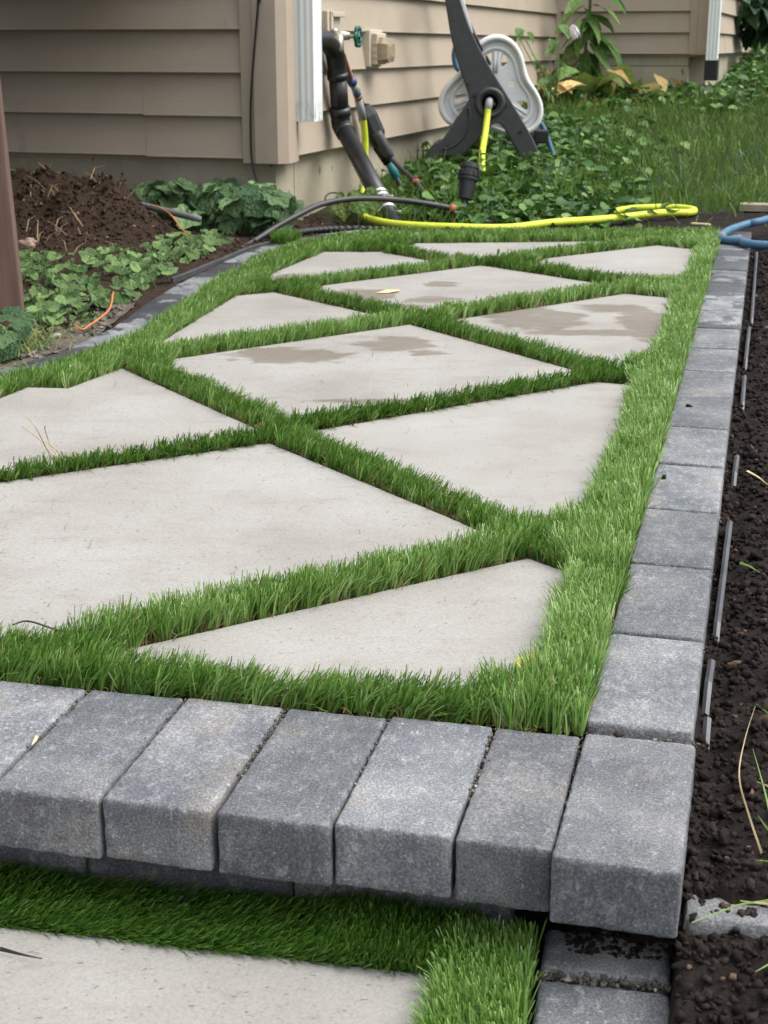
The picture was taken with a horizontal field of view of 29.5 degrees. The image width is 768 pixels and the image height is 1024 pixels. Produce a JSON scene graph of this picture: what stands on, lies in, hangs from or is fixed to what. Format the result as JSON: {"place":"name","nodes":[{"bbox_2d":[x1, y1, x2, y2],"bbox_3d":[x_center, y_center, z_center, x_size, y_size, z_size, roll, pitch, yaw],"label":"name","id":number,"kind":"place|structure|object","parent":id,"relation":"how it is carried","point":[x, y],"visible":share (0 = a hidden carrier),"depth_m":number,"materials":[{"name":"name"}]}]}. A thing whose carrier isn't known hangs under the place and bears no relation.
{"place":"outdoors","nodes":[
{"label":"outdoors","id":0,"kind":"place"},
{"bbox_2d":[4,164,367,364],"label":"soil","id":1,"kind":"structure","parent":0,"point":[150,293],"depth_m":4.84,"materials":[{"name":"brown soil"}]},
{"bbox_2d":[0,81,24,325],"bbox_3d":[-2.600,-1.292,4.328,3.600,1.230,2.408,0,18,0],"label":"post","id":2,"kind":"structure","parent":1,"relation":"on","point":[11,290],"depth_m":3.37,"materials":[{"name":"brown wood"}]},
{"bbox_2d":[18,237,36,248],"bbox_3d":[-1.139,-0.855,4.660,0.066,0.043,0.039,0,18,0],"label":"stone","id":3,"kind":"object","parent":1,"relation":"on","point":[27,243],"visible":0.89,"depth_m":4.65,"materials":[{"name":"beige stone"}]},
{"bbox_2d":[0,295,139,368],"bbox_3d":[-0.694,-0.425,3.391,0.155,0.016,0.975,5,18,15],"label":"sandy soil","id":4,"kind":"structure","parent":1,"relation":"on","point":[66,342],"depth_m":3.27,"materials":[{"name":"grey gravel"}]},
{"bbox_2d":[0,306,33,362],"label":"lobed plant","id":5,"kind":"object","parent":4,"relation":"on","point":[15,333],"visible":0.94,"depth_m":3.08,"materials":[{"name":"green plant"}]},
{"bbox_2d":[0,307,95,367],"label":"dry stems","id":6,"kind":"object","parent":4,"relation":"on","point":[27,339],"visible":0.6,"depth_m":3.20,"materials":[{"name":"green plant"}]},
{"bbox_2d":[73,291,113,329],"bbox_3d":[-0.680,-0.481,3.481,0.049,0.033,0.352,2,18,8],"label":"twine","id":7,"kind":"object","parent":4,"relation":"on","point":[99,318],"visible":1,"depth_m":3.42,"materials":[{"name":"fabric"}]},
{"bbox_2d":[10,159,159,254],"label":"dry roots","id":8,"kind":"object","parent":1,"relation":"on","point":[61,211],"visible":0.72,"depth_m":4.82,"materials":[{"name":"brown plant"}]},
{"bbox_2d":[4,243,177,328],"bbox_3d":[-0.890,-0.606,3.917,0.642,0.103,1.246,0,18,0],"label":"creeping plant","id":9,"kind":"object","parent":1,"relation":"on","point":[147,269],"visible":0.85,"depth_m":3.94,"materials":[{"name":"green plant"}]},
{"bbox_2d":[151,205,190,235],"bbox_3d":[-0.710,-0.978,4.886,0.017,0.070,0.347,-10,20,-28],"label":"twine","id":10,"kind":"object","parent":1,"relation":"on","point":[173,218],"visible":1,"depth_m":4.87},
{"bbox_2d":[141,202,201,221],"bbox_3d":[-0.768,-1.047,5.059,0.346,0.063,0.028,12,21,34],"label":"conduit","id":11,"kind":"object","parent":1,"relation":"on","point":[183,215],"visible":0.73,"depth_m":5.02,"materials":[{"name":"grey plastic"}]},
{"bbox_2d":[140,229,233,263],"bbox_3d":[-0.651,-0.843,4.655,0.252,0.088,0.548,4,18,12],"label":"creeping plant","id":12,"kind":"object","parent":1,"relation":"on","point":[207,241],"visible":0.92,"depth_m":4.59,"materials":[{"name":"green plant"}]},
{"bbox_2d":[163,241,271,282],"bbox_3d":[-0.481,-0.785,4.502,0.071,0.017,0.956,5,18,16],"label":"plastic edging","id":13,"kind":"object","parent":1,"relation":"on","point":[188,274],"visible":0.84,"depth_m":4.34,"materials":[{"name":"black plastic"}]},
{"bbox_2d":[131,177,304,235],"bbox_3d":[-0.644,-1.099,5.327,0.718,0.240,0.415,4,18,12],"label":"leafy plant","id":14,"kind":"object","parent":1,"relation":"on","point":[257,207],"depth_m":5.23,"materials":[{"name":"green plant"}]},
{"bbox_2d":[270,225,405,240],"bbox_3d":[-0.109,-0.983,5.168,0.650,0.049,0.184,-6,19,-18],"label":"corrugated pipe","id":15,"kind":"object","parent":1,"relation":"on","point":[318,230],"visible":0.31,"depth_m":5.20,"materials":[{"name":"black plastic"}]},
{"bbox_2d":[329,186,385,224],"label":"low leafy weeds","id":16,"kind":"object","parent":1,"relation":"on","point":[344,213],"visible":0.79,"depth_m":5.48,"materials":[{"name":"green plant"}]},
{"bbox_2d":[244,195,495,243],"bbox_3d":[-0.083,-1.051,5.251,1.030,0.152,0.208,-9,20,-27],"label":"irrigation tube","id":17,"kind":"object","parent":1,"relation":"on","point":[295,216],"visible":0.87,"depth_m":5.31,"materials":[{"name":"black plastic"}]},
{"bbox_2d":[0,880,671,1023],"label":"path","id":18,"kind":"structure","parent":0,"point":[71,979],"depth_m":1.21,"materials":[{"name":"concrete"}]},
{"bbox_2d":[0,946,41,958],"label":"strand","id":19,"kind":"object","parent":18,"relation":"on","point":[3,949],"visible":1,"depth_m":1.24,"materials":[{"name":"black plastic"}]},
{"bbox_2d":[0,856,549,1023],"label":"artificial turf","id":20,"kind":"structure","parent":18,"relation":"on","point":[477,968],"depth_m":1.26,"materials":[{"name":"green plastic"}]},
{"bbox_2d":[176,878,209,904],"bbox_3d":[-0.171,0.337,1.293,0.041,0.042,0.004,10,20,29],"label":"strand","id":21,"kind":"object","parent":20,"relation":"on","point":[182,900],"visible":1,"depth_m":1.29,"materials":[{"name":"black plastic"}]},
{"bbox_2d":[565,404,767,961],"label":"soil crumbs","id":22,"kind":"object","parent":18,"relation":"on","point":[640,946],"visible":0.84,"depth_m":1.25,"materials":[{"name":"brown soil"}]},
{"bbox_2d":[0,230,767,938],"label":"path","id":23,"kind":"structure","parent":0,"point":[276,798],"depth_m":1.67,"materials":[{"name":"concrete"}]},
{"bbox_2d":[22,418,62,458],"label":"dry twigs","id":24,"kind":"object","parent":23,"relation":"on","point":[47,449],"visible":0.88,"depth_m":2.29,"materials":[{"name":"beige plant"}]},
{"bbox_2d":[269,228,304,243],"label":"turf tuft","id":25,"kind":"object","parent":23,"relation":"on","point":[284,236],"visible":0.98,"depth_m":4.80,"materials":[{"name":"green plant"}]},
{"bbox_2d":[0,343,609,632],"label":"loose fibres","id":26,"kind":"object","parent":23,"relation":"on","point":[300,508],"visible":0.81,"depth_m":2.03,"materials":[{"name":"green plant"}]},
{"bbox_2d":[0,224,724,735],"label":"artificial turf","id":27,"kind":"structure","parent":23,"relation":"on","point":[586,546],"depth_m":2.12,"materials":[{"name":"green plastic"}]},
{"bbox_2d":[13,619,102,632],"bbox_3d":[-0.355,0.120,1.591,0.114,0.022,0.017,8,19,24],"label":"wire","id":28,"kind":"object","parent":27,"relation":"on","point":[48,626],"visible":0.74,"depth_m":1.61,"materials":[{"name":"black plastic"}]},
{"bbox_2d":[377,290,398,292],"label":"leaf","id":29,"kind":"object","parent":23,"relation":"on","point":[386,291],"visible":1,"depth_m":3.84,"materials":[{"name":"yellow plant"}]},
{"bbox_2d":[356,228,619,231],"bbox_3d":[0.509,-0.976,5.109,1.225,0.024,0.061,2,18,5],"label":"plastic edging","id":30,"kind":"object","parent":23,"relation":"on","point":[414,228],"visible":0.06,"depth_m":5.16,"materials":[{"name":"black plastic"}]},
{"bbox_2d":[717,215,767,248],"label":"garden hose","id":31,"kind":"object","parent":23,"relation":"on","point":[723,234],"visible":0.9,"depth_m":4.80,"materials":[{"name":"blue rubber"}]},
{"bbox_2d":[315,41,767,916],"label":"ground","id":32,"kind":"structure","parent":0,"point":[719,209],"depth_m":7.18,"materials":[{"name":"green plant"}]},
{"bbox_2d":[0,0,750,216],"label":"house","id":33,"kind":"structure","parent":32,"relation":"on","point":[136,92],"depth_m":5.57,"materials":[{"name":"plastic"}]},
{"bbox_2d":[249,0,260,180],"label":"cable","id":34,"kind":"object","parent":33,"relation":"attached to","point":[251,85],"visible":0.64,"depth_m":5.30,"materials":[{"name":"black plastic"}]},
{"bbox_2d":[322,29,401,220],"bbox_3d":[-0.151,-1.451,5.558,0.265,0.743,0.625,-7,19,-22],"label":"drain pipe","id":35,"kind":"object","parent":33,"relation":"attached to","point":[344,129],"visible":0.78,"depth_m":5.68,"materials":[{"name":"black plastic"}]},
{"bbox_2d":[357,88,456,219],"bbox_3d":[0.152,-1.440,5.814,0.176,0.456,0.939,-8,19,-24],"label":"hose","id":36,"kind":"object","parent":33,"relation":"attached to","point":[379,144],"visible":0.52,"depth_m":6.10,"materials":[{"name":"black plastic"}]},
{"bbox_2d":[345,54,697,228],"bbox_3d":[0.451,-1.405,5.474,1.404,0.639,0.856,5,18,17],"label":"garden hose","id":37,"kind":"object","parent":33,"relation":"attached to","point":[638,214],"visible":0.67,"depth_m":5.46,"materials":[{"name":"yellow plastic"}]},
{"bbox_2d":[423,0,548,171],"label":"hose reel","id":38,"kind":"object","parent":32,"relation":"on","point":[479,78],"visible":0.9,"depth_m":6.75,"materials":[{"name":"grey plastic"}]},
{"bbox_2d":[479,97,492,175],"bbox_3d":[0.452,-1.692,6.560,0.046,0.317,0.499,2,18,7],"label":"garden hose","id":39,"kind":"object","parent":38,"relation":"hanging from","point":[487,115],"visible":0.84,"depth_m":6.68,"materials":[{"name":"yellow rubber"}]},
{"bbox_2d":[452,48,554,154],"bbox_3d":[0.580,-1.931,6.956,0.521,0.619,0.243,0,18,0],"label":"wound hose","id":40,"kind":"object","parent":38,"relation":"attached to","point":[541,125],"visible":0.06,"depth_m":6.97,"materials":[{"name":"blue rubber"}]},
{"bbox_2d":[381,111,689,229],"bbox_3d":[0.756,-1.635,6.840,1.337,0.338,3.368,3,18,11],"label":"ground cover","id":41,"kind":"object","parent":32,"relation":"on","point":[562,206],"visible":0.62,"depth_m":6.14,"materials":[{"name":"green plant"}]},
{"bbox_2d":[428,158,452,181],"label":"weed","id":42,"kind":"object","parent":41,"relation":"on","point":[448,174],"visible":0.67,"depth_m":6.13,"materials":[{"name":"green plant"}]},
{"bbox_2d":[457,161,479,211],"bbox_3d":[0.325,-1.243,5.610,0.088,0.204,0.101,0,18,0],"label":"irrigation filter","id":43,"kind":"object","parent":41,"relation":"on","point":[468,175],"visible":0.82,"depth_m":5.57,"materials":[{"name":"black plastic"}]},
{"bbox_2d":[468,149,488,180],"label":"weed","id":44,"kind":"object","parent":41,"relation":"on","point":[481,160],"visible":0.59,"depth_m":6.18,"materials":[{"name":"green plant"}]},
{"bbox_2d":[484,146,517,176],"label":"weed","id":45,"kind":"object","parent":41,"relation":"on","point":[492,156],"visible":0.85,"depth_m":6.27,"materials":[{"name":"green plant"}]},
{"bbox_2d":[520,151,552,183],"bbox_3d":[0.659,-1.462,6.240,0.146,0.159,0.116,5,18,15],"label":"weed","id":46,"kind":"object","parent":41,"relation":"on","point":[535,162],"visible":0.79,"depth_m":6.22,"materials":[{"name":"green plant"}]},
{"bbox_2d":[512,24,569,103],"bbox_3d":[0.940,-2.721,8.880,0.363,0.468,0.400,0,18,0],"label":"climbing weed","id":47,"kind":"object","parent":32,"relation":"on","point":[548,81],"visible":0.98,"depth_m":8.83,"materials":[{"name":"green plant"}]},
{"bbox_2d":[347,42,767,228],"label":"lawn grass","id":48,"kind":"structure","parent":32,"relation":"on","point":[688,199],"depth_m":6.86,"materials":[{"name":"green plant"}]},
{"bbox_2d":[554,0,626,78],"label":"tall plant","id":49,"kind":"object","parent":32,"relation":"on","point":[583,31],"visible":0.72,"depth_m":9.60,"materials":[{"name":"green plant"}]},
{"bbox_2d":[522,65,688,109],"bbox_3d":[1.368,-2.708,9.510,1.350,0.406,0.861,0,18,0],"label":"hosta","id":50,"kind":"object","parent":32,"relation":"on","point":[590,85],"visible":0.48,"depth_m":9.43,"materials":[{"name":"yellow plant"}]},
{"bbox_2d":[538,49,767,117],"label":"ground cover","id":51,"kind":"object","parent":32,"relation":"on","point":[678,89],"visible":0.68,"depth_m":9.39,"materials":[{"name":"green plant"}]},
{"bbox_2d":[736,0,767,51],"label":"shrub","id":52,"kind":"object","parent":32,"relation":"on","point":[752,16],"visible":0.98,"depth_m":11.61,"materials":[{"name":"green plant"}]},
{"bbox_2d":[561,211,767,239],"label":"soil","id":53,"kind":"structure","parent":0,"point":[759,232],"depth_m":5.52,"materials":[{"name":"brown soil"}]},
{"bbox_2d":[691,222,710,225],"bbox_3d":[1.158,-1.053,5.338,0.072,0.006,0.014,11,21,32],"label":"wood chip","id":54,"kind":"object","parent":53,"relation":"on","point":[693,223],"visible":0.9,"depth_m":5.33,"materials":[{"name":"brown plant"}]},
{"bbox_2d":[740,202,767,211],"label":"board","id":55,"kind":"object","parent":53,"relation":"on","point":[756,207],"visible":0.92,"depth_m":5.77,"materials":[{"name":"beige wood"}]},
{"bbox_2d":[628,239,767,1023],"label":"soil","id":56,"kind":"structure","parent":0,"point":[749,997],"depth_m":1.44,"materials":[{"name":"brown soil"}]},
{"bbox_2d":[675,438,767,1023],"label":"soil crumbs","id":57,"kind":"object","parent":56,"relation":"on","point":[749,782],"visible":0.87,"depth_m":1.43,"materials":[{"name":"brown soil"}]},
{"bbox_2d":[691,704,767,971],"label":"weed tuft","id":58,"kind":"object","parent":56,"relation":"on","point":[763,902],"visible":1,"depth_m":1.20,"materials":[{"name":"plant"}]},
{"bbox_2d":[702,252,757,748],"bbox_3d":[0.787,-0.303,3.184,0.014,0.057,3.714,4,18,14],"label":"plastic strip","id":59,"kind":"object","parent":56,"relation":"on","point":[708,687],"visible":0.85,"depth_m":1.88,"materials":[{"name":"grey plastic"}]},
{"bbox_2d":[739,562,759,572],"bbox_3d":[0.474,0.071,1.894,0.004,0.005,0.042,-7,19,-21],"label":"straw","id":60,"kind":"object","parent":56,"relation":"on","point":[744,564],"visible":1,"depth_m":1.90,"materials":[{"name":"green plant"}]},
{"bbox_2d":[739,708,762,853],"bbox_3d":[0.323,0.237,1.305,0.024,0.086,0.118,2,18,7],"label":"grass stalk","id":61,"kind":"object","parent":56,"relation":"on","point":[757,840],"depth_m":1.26,"materials":[{"name":"plant"}]},
{"bbox_2d":[746,470,767,484],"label":"straw","id":62,"kind":"object","parent":56,"relation":"on","point":[748,471],"visible":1,"depth_m":2.29,"materials":[{"name":"beige plant"}]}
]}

